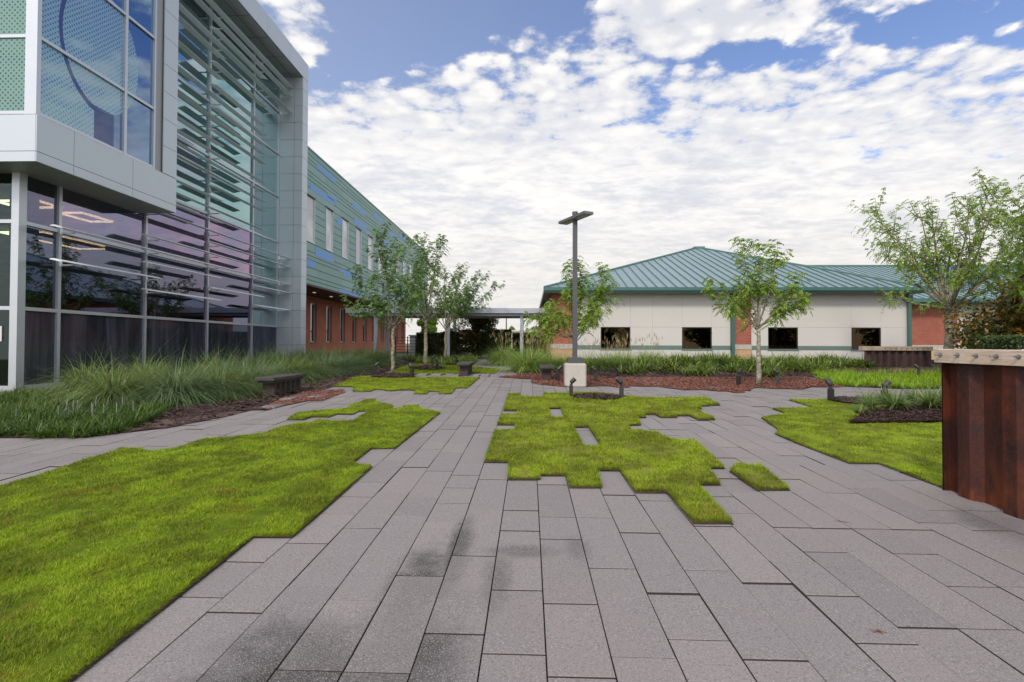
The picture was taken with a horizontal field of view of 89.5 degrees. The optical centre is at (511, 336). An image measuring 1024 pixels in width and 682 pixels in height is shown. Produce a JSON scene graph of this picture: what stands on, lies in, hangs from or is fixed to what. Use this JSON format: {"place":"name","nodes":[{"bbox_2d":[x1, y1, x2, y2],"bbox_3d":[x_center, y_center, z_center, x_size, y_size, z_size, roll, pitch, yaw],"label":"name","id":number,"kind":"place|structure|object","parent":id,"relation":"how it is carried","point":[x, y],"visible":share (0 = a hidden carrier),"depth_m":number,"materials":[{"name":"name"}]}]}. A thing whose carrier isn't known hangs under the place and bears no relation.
{"place":"outdoors","nodes":[
{"label":"outdoors","id":0,"kind":"place"},
{"bbox_2d":[0,398,441,681],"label":"lawn","id":1,"kind":"structure","parent":0,"point":[103,555],"depth_m":4.13,"materials":[{"name":"plant"}]},
{"bbox_2d":[320,344,486,358],"bbox_3d":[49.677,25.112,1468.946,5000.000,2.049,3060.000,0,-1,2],"label":"ground","id":2,"kind":"structure","parent":0,"point":[478,357],"depth_m":40.87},
{"bbox_2d":[0,0,307,392],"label":"glass building","id":3,"kind":"structure","parent":2,"relation":"on","point":[153,173],"depth_m":15.96,"materials":[{"name":"metal"}]},
{"bbox_2d":[0,310,8,385],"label":"window pane","id":4,"kind":"structure","parent":3,"relation":"in","point":[4,314],"depth_m":12.59,"materials":[{"name":"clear glass"}]},
{"bbox_2d":[0,223,10,305],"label":"window pane","id":5,"kind":"structure","parent":3,"relation":"in","point":[5,228],"depth_m":12.63,"materials":[{"name":"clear glass"}]},
{"bbox_2d":[0,174,11,218],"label":"window pane","id":6,"kind":"structure","parent":3,"relation":"in","point":[5,179],"depth_m":12.65,"materials":[{"name":"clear glass"}]},
{"bbox_2d":[0,38,24,110],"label":"window pane","id":7,"kind":"structure","parent":3,"relation":"in","point":[12,50],"depth_m":11.92,"materials":[{"name":"teal glass"}]},
{"bbox_2d":[0,0,25,33],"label":"window pane","id":8,"kind":"structure","parent":3,"relation":"in","point":[12,12],"depth_m":11.95,"materials":[{"name":"teal glass"}]},
{"bbox_2d":[24,311,54,384],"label":"window pane","id":9,"kind":"structure","parent":3,"relation":"in","point":[39,326],"depth_m":13.18,"materials":[{"name":"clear glass"}]},
{"bbox_2d":[25,226,55,308],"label":"window pane","id":10,"kind":"structure","parent":3,"relation":"in","point":[40,243],"depth_m":13.21,"materials":[{"name":"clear glass"}]},
{"bbox_2d":[27,177,56,227],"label":"window pane","id":11,"kind":"structure","parent":3,"relation":"in","point":[41,196],"depth_m":13.23,"materials":[{"name":"purple glass"}]},
{"bbox_2d":[0,0,156,168],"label":"bay window frame","id":12,"kind":"structure","parent":3,"relation":"in","point":[33,37],"depth_m":12.45,"materials":[{"name":"metal"}]},
{"bbox_2d":[40,41,122,150],"bbox_3d":[-10.952,-6.020,13.200,0.020,1.705,2.470,0,-1,2],"label":"window pane","id":13,"kind":"structure","parent":3,"relation":"in","point":[72,95],"depth_m":13.06,"materials":[{"name":"blue glass"}]},
{"bbox_2d":[42,0,123,86],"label":"window pane","id":14,"kind":"structure","parent":3,"relation":"in","point":[91,31],"depth_m":13.35,"materials":[{"name":"blue glass"}]},
{"bbox_2d":[60,313,141,381],"bbox_3d":[-12.014,0.326,15.181,0.020,1.850,2.990,0,-1,2],"label":"window pane","id":15,"kind":"structure","parent":3,"relation":"in","point":[81,331],"depth_m":14.99,"materials":[{"name":"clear glass"}]},
{"bbox_2d":[61,234,142,314],"bbox_3d":[-12.007,-1.704,15.213,0.020,2.030,2.990,0,-1,2],"label":"window pane","id":16,"kind":"structure","parent":3,"relation":"in","point":[83,288],"depth_m":15.05,"materials":[{"name":"purple glass"}]},
{"bbox_2d":[62,188,143,249],"bbox_3d":[-12.001,-3.376,15.240,0.020,1.135,2.990,0,-1,2],"label":"window pane","id":17,"kind":"structure","parent":3,"relation":"in","point":[80,212],"depth_m":15.08,"materials":[{"name":"purple glass"}]},
{"bbox_2d":[127,94,151,164],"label":"window pane","id":18,"kind":"structure","parent":3,"relation":"in","point":[139,116],"depth_m":15.07,"materials":[{"name":"blue glass"}]},
{"bbox_2d":[128,20,152,105],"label":"window pane","id":19,"kind":"structure","parent":3,"relation":"in","point":[140,45],"depth_m":15.10,"materials":[{"name":"blue glass"}]},
{"bbox_2d":[129,0,153,34],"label":"window pane","id":20,"kind":"structure","parent":3,"relation":"in","point":[141,11],"depth_m":15.21,"materials":[{"name":"blue glass"}]},
{"bbox_2d":[146,319,204,372],"bbox_3d":[-11.907,0.376,18.339,0.020,1.850,3.150,0,-1,2],"label":"window pane","id":21,"kind":"structure","parent":3,"relation":"in","point":[192,334],"depth_m":18.20,"materials":[{"name":"grey glass"}]},
{"bbox_2d":[147,254,205,319],"bbox_3d":[-11.900,-1.654,18.371,0.020,2.030,3.150,0,-1,2],"label":"window pane","id":22,"kind":"structure","parent":3,"relation":"in","point":[159,304],"depth_m":18.25,"materials":[{"name":"purple glass"}]},
{"bbox_2d":[148,203,206,264],"bbox_3d":[-11.893,-3.744,18.404,0.020,1.970,3.150,0,-1,2],"label":"window pane","id":23,"kind":"structure","parent":3,"relation":"in","point":[161,226],"depth_m":18.44,"materials":[{"name":"purple glass"}]},
{"bbox_2d":[176,139,206,211],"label":"window pane","id":24,"kind":"structure","parent":3,"relation":"in","point":[187,173],"depth_m":19.09,"materials":[{"name":"teal glass"}]},
{"bbox_2d":[177,80,207,152],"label":"window pane","id":25,"kind":"structure","parent":3,"relation":"in","point":[185,111],"depth_m":19.13,"materials":[{"name":"teal glass"}]},
{"bbox_2d":[178,23,208,97],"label":"window pane","id":26,"kind":"structure","parent":3,"relation":"in","point":[189,40],"depth_m":19.18,"materials":[{"name":"teal glass"}]},
{"bbox_2d":[179,0,208,41],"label":"window pane","id":27,"kind":"structure","parent":3,"relation":"in","point":[190,5],"depth_m":19.37,"materials":[{"name":"teal glass"}]},
{"bbox_2d":[208,323,249,364],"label":"window pane","id":28,"kind":"structure","parent":3,"relation":"in","point":[238,334],"depth_m":21.47,"materials":[{"name":"grey glass"}]},
{"bbox_2d":[209,269,250,322],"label":"window pane","id":29,"kind":"structure","parent":3,"relation":"in","point":[233,307],"depth_m":21.53,"materials":[{"name":"purple glass"}]},
{"bbox_2d":[209,216,250,275],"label":"window pane","id":30,"kind":"structure","parent":3,"relation":"in","point":[227,229],"depth_m":21.58,"materials":[{"name":"purple glass"}]},
{"bbox_2d":[210,160,251,229],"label":"window pane","id":31,"kind":"structure","parent":3,"relation":"in","point":[231,206],"depth_m":21.65,"materials":[{"name":"teal glass"}]},
{"bbox_2d":[211,108,251,178],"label":"window pane","id":32,"kind":"structure","parent":3,"relation":"in","point":[230,152],"depth_m":21.64,"materials":[{"name":"teal glass"}]},
{"bbox_2d":[211,53,252,131],"bbox_3d":[-11.761,-10.167,21.723,0.020,2.020,3.110,0,-1,2],"label":"window pane","id":33,"kind":"structure","parent":3,"relation":"in","point":[228,86],"depth_m":21.77,"materials":[{"name":"teal glass"}]},
{"bbox_2d":[212,9,252,85],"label":"window pane","id":34,"kind":"structure","parent":3,"relation":"in","point":[214,24],"depth_m":21.76,"materials":[{"name":"teal glass"}]},
{"bbox_2d":[252,326,275,360],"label":"window pane","id":35,"kind":"structure","parent":3,"relation":"in","point":[262,336],"depth_m":24.29,"materials":[{"name":"grey glass"}]},
{"bbox_2d":[253,279,276,324],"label":"window pane","id":36,"kind":"structure","parent":3,"relation":"in","point":[263,315],"depth_m":24.38,"materials":[{"name":"teal glass"}]},
{"bbox_2d":[253,234,276,281],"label":"window pane","id":37,"kind":"structure","parent":3,"relation":"in","point":[270,271],"depth_m":24.45,"materials":[{"name":"teal glass"}]},
{"bbox_2d":[254,184,276,240],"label":"window pane","id":38,"kind":"structure","parent":3,"relation":"in","point":[267,220],"depth_m":24.53,"materials":[{"name":"teal glass"}]},
{"bbox_2d":[254,141,277,194],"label":"window pane","id":39,"kind":"structure","parent":3,"relation":"in","point":[268,172],"depth_m":24.61,"materials":[{"name":"teal glass"}]},
{"bbox_2d":[255,92,277,151],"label":"window pane","id":40,"kind":"structure","parent":3,"relation":"in","point":[269,116],"depth_m":24.60,"materials":[{"name":"teal glass"}]},
{"bbox_2d":[255,55,278,108],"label":"window pane","id":41,"kind":"structure","parent":3,"relation":"in","point":[267,82],"depth_m":24.68,"materials":[{"name":"teal glass"}]},
{"bbox_2d":[0,358,416,436],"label":"mulch bed","id":42,"kind":"object","parent":2,"relation":"on","point":[182,414],"visible":0.1,"depth_m":10.56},
{"bbox_2d":[1,340,151,398],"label":"grass clump","id":43,"kind":"object","parent":42,"relation":"on","point":[73,376],"visible":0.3,"depth_m":11.90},
{"bbox_2d":[0,381,172,440],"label":"ground cover","id":44,"kind":"object","parent":42,"relation":"on","point":[49,420],"visible":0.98,"depth_m":8.58,"materials":[{"name":"plant"}]},
{"bbox_2d":[12,340,215,410],"bbox_3d":[-8.173,1.122,10.697,4.411,2.541,4.415,0,-1,2],"label":"grass clump","id":45,"kind":"object","parent":42,"relation":"on","point":[105,389],"visible":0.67,"depth_m":10.40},
{"bbox_2d":[80,345,202,397],"bbox_3d":[-9.015,1.060,12.843,4.266,2.316,4.205,0,-1,-13],"label":"grass clump","id":46,"kind":"object","parent":42,"relation":"on","point":[154,374],"visible":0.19,"depth_m":12.68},
{"bbox_2d":[96,344,187,377],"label":"grass clump","id":47,"kind":"object","parent":42,"relation":"on","point":[139,364],"visible":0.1,"depth_m":14.44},
{"bbox_2d":[79,344,258,409],"bbox_3d":[-7.131,1.196,11.294,4.283,2.388,4.405,0,-1,2],"label":"grass clump","id":48,"kind":"object","parent":42,"relation":"on","point":[180,380],"visible":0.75,"depth_m":10.97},
{"bbox_2d":[138,350,290,402],"bbox_3d":[-6.895,1.144,12.246,4.009,2.309,4.012,0,-1,17],"label":"grass clump","id":49,"kind":"object","parent":42,"relation":"on","point":[230,376],"visible":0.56,"depth_m":12.01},
{"bbox_2d":[178,339,262,376],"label":"grass clump","id":50,"kind":"object","parent":42,"relation":"on","point":[226,362],"visible":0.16,"depth_m":15.61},
{"bbox_2d":[190,345,309,395],"bbox_3d":[-6.782,1.203,13.364,3.944,2.199,4.056,0,-1,9],"label":"grass clump","id":51,"kind":"object","parent":42,"relation":"on","point":[257,371],"visible":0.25,"depth_m":13.18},
{"bbox_2d":[221,332,295,373],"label":"grass clump","id":52,"kind":"object","parent":42,"relation":"on","point":[255,362],"visible":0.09,"depth_m":17.02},
{"bbox_2d":[227,351,316,382],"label":"grass clump","id":53,"kind":"object","parent":42,"relation":"on","point":[276,370],"visible":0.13,"depth_m":14.74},
{"bbox_2d":[254,373,306,396],"bbox_3d":[-5.694,1.203,12.785,0.460,0.465,1.755,0,-1,2],"label":"bench","id":54,"kind":"object","parent":42,"relation":"on","point":[290,381],"visible":0.81,"depth_m":12.41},
{"bbox_2d":[253,342,337,383],"bbox_3d":[-6.957,1.047,16.050,4.245,2.305,4.184,0,-1,30],"label":"grass clump","id":55,"kind":"object","parent":42,"relation":"on","point":[293,367],"visible":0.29,"depth_m":15.83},
{"bbox_2d":[285,350,344,378],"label":"grass clump","id":56,"kind":"object","parent":42,"relation":"on","point":[313,364],"visible":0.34,"depth_m":17.22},
{"bbox_2d":[307,342,361,375],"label":"grass clump","id":57,"kind":"object","parent":42,"relation":"on","point":[334,362],"visible":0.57,"depth_m":18.58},
{"bbox_2d":[322,344,379,373],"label":"grass clump","id":58,"kind":"object","parent":42,"relation":"on","point":[348,362],"visible":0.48,"depth_m":20.00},
{"bbox_2d":[346,339,400,367],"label":"grass clump","id":59,"kind":"object","parent":42,"relation":"on","point":[373,358],"visible":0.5,"depth_m":22.84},
{"bbox_2d":[305,146,427,354],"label":"brick building","id":60,"kind":"structure","parent":2,"relation":"on","point":[345,217],"depth_m":33.70,"materials":[{"name":"metal"}]},
{"bbox_2d":[306,193,315,243],"bbox_3d":[-10.596,-6.143,27.079,0.150,2.460,1.110,0,-1,2],"label":"window","id":61,"kind":"structure","parent":60,"relation":"in","point":[310,227],"depth_m":27.18,"materials":[{"name":"glass"}]},
{"bbox_2d":[324,206,333,252],"bbox_3d":[-10.511,-6.103,29.612,0.150,2.460,1.110,0,-1,2],"label":"window","id":62,"kind":"structure","parent":60,"relation":"in","point":[329,212],"depth_m":29.75,"materials":[{"name":"glass"}]},
{"bbox_2d":[341,217,348,259],"bbox_3d":[-10.425,-6.063,32.146,0.150,2.460,1.110,0,-1,2],"label":"window","id":63,"kind":"structure","parent":60,"relation":"in","point":[344,237],"depth_m":32.17,"materials":[{"name":"glass"}]},
{"bbox_2d":[416,332,441,356],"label":"clipped hedge","id":64,"kind":"object","parent":2,"relation":"on","point":[431,337],"visible":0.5,"depth_m":33.24,"materials":[{"name":"green plant"}]},
{"bbox_2d":[345,308,545,356],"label":"covered walkway","id":65,"kind":"structure","parent":2,"relation":"on","point":[502,313],"depth_m":29.37,"materials":[{"name":"metal"}]},
{"bbox_2d":[431,331,467,356],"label":"dark shrub","id":66,"kind":"object","parent":2,"relation":"on","point":[459,348],"visible":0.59,"depth_m":31.61,"materials":[{"name":"green plant"}]},
{"bbox_2d":[450,307,499,356],"bbox_3d":[-2.430,-0.297,33.048,3.610,3.256,2.921,0,-1,2],"label":"magnolia tree","id":67,"kind":"object","parent":2,"relation":"on","point":[473,339],"visible":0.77,"depth_m":32.37,"materials":[{"name":"green plant"}]},
{"bbox_2d":[487,329,511,357],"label":"clipped hedge","id":68,"kind":"object","parent":2,"relation":"on","point":[491,342],"visible":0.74,"depth_m":31.09,"materials":[{"name":"green plant"}]},
{"bbox_2d":[483,331,563,373],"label":"plume grass","id":69,"kind":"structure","parent":2,"relation":"on","point":[523,363],"depth_m":20.05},
{"bbox_2d":[512,332,540,355],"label":"clipped hedge","id":70,"kind":"object","parent":2,"relation":"on","point":[516,336],"visible":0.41,"depth_m":33.23,"materials":[{"name":"green plant"}]},
{"bbox_2d":[538,246,1017,359],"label":"white building","id":71,"kind":"structure","parent":2,"relation":"on","point":[667,300],"depth_m":24.77,"materials":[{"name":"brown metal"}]},
{"bbox_2d":[601,327,630,349],"bbox_3d":[4.985,0.107,24.887,1.480,1.100,0.160,0,-1,2],"label":"window","id":72,"kind":"structure","parent":71,"relation":"in","point":[609,332],"depth_m":24.91,"materials":[{"name":"black glass"}]},
{"bbox_2d":[681,327,712,349],"bbox_3d":[8.858,0.119,24.756,1.470,1.100,0.160,0,-1,2],"label":"window","id":73,"kind":"structure","parent":71,"relation":"in","point":[693,338],"depth_m":24.78,"materials":[{"name":"black glass"}]},
{"bbox_2d":[768,327,798,350],"bbox_3d":[12.910,0.131,24.619,1.460,1.100,0.160,0,-1,2],"label":"window","id":74,"kind":"structure","parent":71,"relation":"in","point":[783,338],"depth_m":24.64,"materials":[{"name":"black glass"}]},
{"bbox_2d":[851,328,880,350],"bbox_3d":[16.783,0.142,24.488,1.430,1.100,0.160,0,-1,2],"label":"window","id":75,"kind":"structure","parent":71,"relation":"in","point":[859,336],"depth_m":24.51,"materials":[{"name":"black glass"}]},
{"bbox_2d":[859,346,932,366],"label":"retaining wall","id":76,"kind":"structure","parent":2,"relation":"on","point":[889,356],"depth_m":20.02,"materials":[{"name":"brown metal"}]},
{"bbox_2d":[934,349,1023,519],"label":"retaining wall","id":77,"kind":"structure","parent":2,"relation":"on","point":[983,425],"depth_m":4.64,"materials":[{"name":"metal"}]},
{"bbox_2d":[333,375,479,393],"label":"lawn","id":78,"kind":"structure","parent":0,"point":[427,384],"depth_m":15.11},
{"bbox_2d":[388,363,498,374],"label":"lawn","id":79,"kind":"structure","parent":0,"point":[451,369],"depth_m":20.55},
{"bbox_2d":[395,230,464,364],"bbox_3d":[-3.584,-1.548,22.091,3.093,5.819,2.970,0,-1,2],"label":"locust tree","id":80,"kind":"object","parent":79,"relation":"on","point":[422,298],"visible":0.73,"depth_m":21.93,"materials":[{"name":"green plant"}]},
{"bbox_2d":[0,359,1023,681],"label":"paving","id":81,"kind":"structure","parent":0,"point":[388,567],"depth_m":3.25,"materials":[{"name":"concrete"}]},
{"bbox_2d":[266,389,345,409],"bbox_3d":[-4.726,1.405,11.796,1.109,0.108,3.580,0,-1,2],"label":"red mulch bed","id":82,"kind":"object","parent":81,"relation":"on","point":[332,392],"visible":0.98,"depth_m":11.91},
{"bbox_2d":[456,361,474,375],"bbox_3d":[-1.670,1.178,18.753,0.460,0.465,1.755,0,-1,2],"label":"bench","id":83,"kind":"object","parent":81,"relation":"on","point":[465,368],"visible":0.98,"depth_m":18.09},
{"bbox_2d":[499,373,842,392],"bbox_3d":[4.614,1.398,15.979,10.615,0.164,5.406,0,-1,8],"label":"red mulch bed","id":84,"kind":"object","parent":81,"relation":"on","point":[725,383],"visible":0.83,"depth_m":15.72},
{"bbox_2d":[521,256,623,349],"bbox_3d":[2.019,-0.644,17.267,3.082,4.111,2.867,-1,-1,38],"label":"locust tree","id":85,"kind":"object","parent":84,"relation":"on","point":[591,317],"visible":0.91,"depth_m":17.05,"materials":[{"name":"green plant"}]},
{"bbox_2d":[558,211,592,386],"bbox_3d":[1.827,-1.074,14.867,0.694,5.054,1.428,0,-1,-9],"label":"street lamp","id":86,"kind":"object","parent":84,"relation":"on","point":[575,366],"visible":0.96,"depth_m":14.83,"materials":[{"name":"metal"}]},
{"bbox_2d":[511,358,940,376],"bbox_3d":[15.249,1.257,20.905,30.928,0.496,7.652,0,-1,2],"label":"mulch bed","id":87,"kind":"object","parent":84,"relation":"on","point":[608,372],"visible":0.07,"depth_m":19.05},
{"bbox_2d":[560,337,615,370],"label":"plume grass","id":88,"kind":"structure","parent":87,"relation":"on","point":[591,361],"depth_m":20.02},
{"bbox_2d":[588,336,630,369],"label":"plume grass","id":89,"kind":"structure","parent":87,"relation":"on","point":[610,361],"depth_m":20.16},
{"bbox_2d":[600,333,649,364],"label":"plume grass","id":90,"kind":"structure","parent":87,"relation":"on","point":[627,359],"depth_m":21.23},
{"bbox_2d":[612,346,877,378],"bbox_3d":[9.325,1.037,20.346,11.561,1.395,6.624,0,-1,2],"label":"ground cover","id":91,"kind":"object","parent":87,"relation":"on","point":[702,363],"visible":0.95,"depth_m":19.77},
{"bbox_2d":[701,236,813,385],"bbox_3d":[6.948,-0.706,14.828,2.722,4.271,2.596,-1,-1,42],"label":"locust tree","id":92,"kind":"object","parent":84,"relation":"on","point":[780,308],"visible":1,"depth_m":14.79,"materials":[{"name":"green plant"}]},
{"bbox_2d":[761,398,941,487],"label":"lawn","id":93,"kind":"structure","parent":81,"relation":"on","point":[910,448],"depth_m":7.51,"materials":[{"name":"plant"}]},
{"bbox_2d":[848,403,941,421],"bbox_3d":[8.366,1.362,9.638,5.883,0.190,1.288,1,-1,-24],"label":"mulch bed","id":94,"kind":"object","parent":93,"relation":"on","point":[915,412],"visible":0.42,"depth_m":9.04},
{"bbox_2d":[874,381,926,409],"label":"lilyturf clump","id":95,"kind":"object","parent":94,"relation":"on","point":[897,403],"visible":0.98,"depth_m":9.43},
{"bbox_2d":[904,384,941,408],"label":"lilyturf clump","id":96,"kind":"object","parent":94,"relation":"on","point":[928,402],"visible":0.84,"depth_m":9.41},
{"bbox_2d":[815,376,941,388],"bbox_3d":[14.036,1.404,19.945,5.080,0.294,13.350,0,-1,32],"label":"mulch bed","id":97,"kind":"object","parent":81,"relation":"on","point":[876,386],"visible":0.05,"depth_m":14.81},
{"bbox_2d":[810,364,941,388],"bbox_3d":[13.995,1.276,19.776,5.716,0.875,13.410,0,-1,31],"label":"ground cover","id":98,"kind":"object","parent":97,"relation":"on","point":[843,378],"visible":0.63,"depth_m":16.04,"materials":[{"name":"plant"}]},
{"bbox_2d":[847,167,1023,348],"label":"locust tree","id":99,"kind":"object","parent":97,"relation":"on","point":[944,299],"visible":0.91,"depth_m":18.04,"materials":[{"name":"green plant"}]},
{"bbox_2d":[943,274,1023,348],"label":"magnolia tree","id":100,"kind":"object","parent":81,"relation":"on","point":[1008,319],"visible":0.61,"depth_m":16.04,"materials":[{"name":"green plant"}]},
{"bbox_2d":[975,174,1023,311],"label":"locust tree","id":101,"kind":"object","parent":81,"relation":"on","point":[1018,220],"visible":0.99,"depth_m":14.50,"materials":[{"name":"green plant"}]},
{"bbox_2d":[976,334,1023,349],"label":"clipped hedge","id":102,"kind":"object","parent":81,"relation":"on","point":[1005,342],"visible":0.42,"depth_m":13.28,"materials":[{"name":"green plant"}]},
{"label":"mulch bed","id":103,"kind":"structure","parent":81,"relation":"on","visible":0},
{"bbox_2d":[475,328,530,366],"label":"plume grass","id":104,"kind":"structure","parent":103,"relation":"on","point":[498,355],"depth_m":24.24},
{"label":"mulch bed","id":105,"kind":"structure","parent":81,"relation":"on","visible":0},
{"bbox_2d":[394,352,479,364],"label":"ground cover","id":106,"kind":"object","parent":105,"relation":"on","point":[451,358],"visible":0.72,"depth_m":26.73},
{"bbox_2d":[397,262,505,359],"bbox_3d":[-3.208,-1.370,27.472,5.114,5.408,3.534,0,-1,24],"label":"locust tree","id":107,"kind":"object","parent":105,"relation":"on","point":[462,310],"visible":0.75,"depth_m":27.57,"materials":[{"name":"green plant"}]},
{"bbox_2d":[480,391,547,681],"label":"paving bed","id":108,"kind":"object","parent":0,"point":[542,591],"depth_m":3.04,"materials":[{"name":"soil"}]},
{"bbox_2d":[259,373,812,408],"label":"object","id":109,"kind":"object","parent":108,"relation":"on","point":[272,406],"depth_m":14.30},
{"bbox_2d":[370,373,415,376],"bbox_3d":[-4.125,1.316,17.894,1.583,0.088,1.528,0,-1,2],"label":"mulch ring","id":110,"kind":"object","parent":109,"relation":"on","point":[392,374],"visible":0.96,"depth_m":17.60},
{"bbox_2d":[340,221,439,372],"bbox_3d":[-4.310,-1.380,18.531,3.401,5.523,2.839,0,-1,34],"label":"locust tree","id":111,"kind":"object","parent":110,"relation":"on","point":[384,311],"visible":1,"depth_m":18.38,"materials":[{"name":"green plant"}]},
{"bbox_2d":[483,390,732,523],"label":"lawn","id":112,"kind":"structure","parent":0,"point":[538,441],"depth_m":6.69,"materials":[{"name":"plant"}]},
{"bbox_2d":[573,392,619,398],"bbox_3d":[1.994,1.376,12.066,1.156,0.063,1.100,0,-1,2],"label":"mulch ring","id":113,"kind":"object","parent":112,"relation":"on","point":[594,395],"visible":0.98,"depth_m":11.92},
{"bbox_2d":[257,0,1023,343],"label":"sky","id":114,"kind":"structure","parent":0,"point":[482,125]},
{"bbox_2d":[729,461,790,490],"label":"lawn","id":115,"kind":"structure","parent":0,"point":[758,477],"depth_m":5.36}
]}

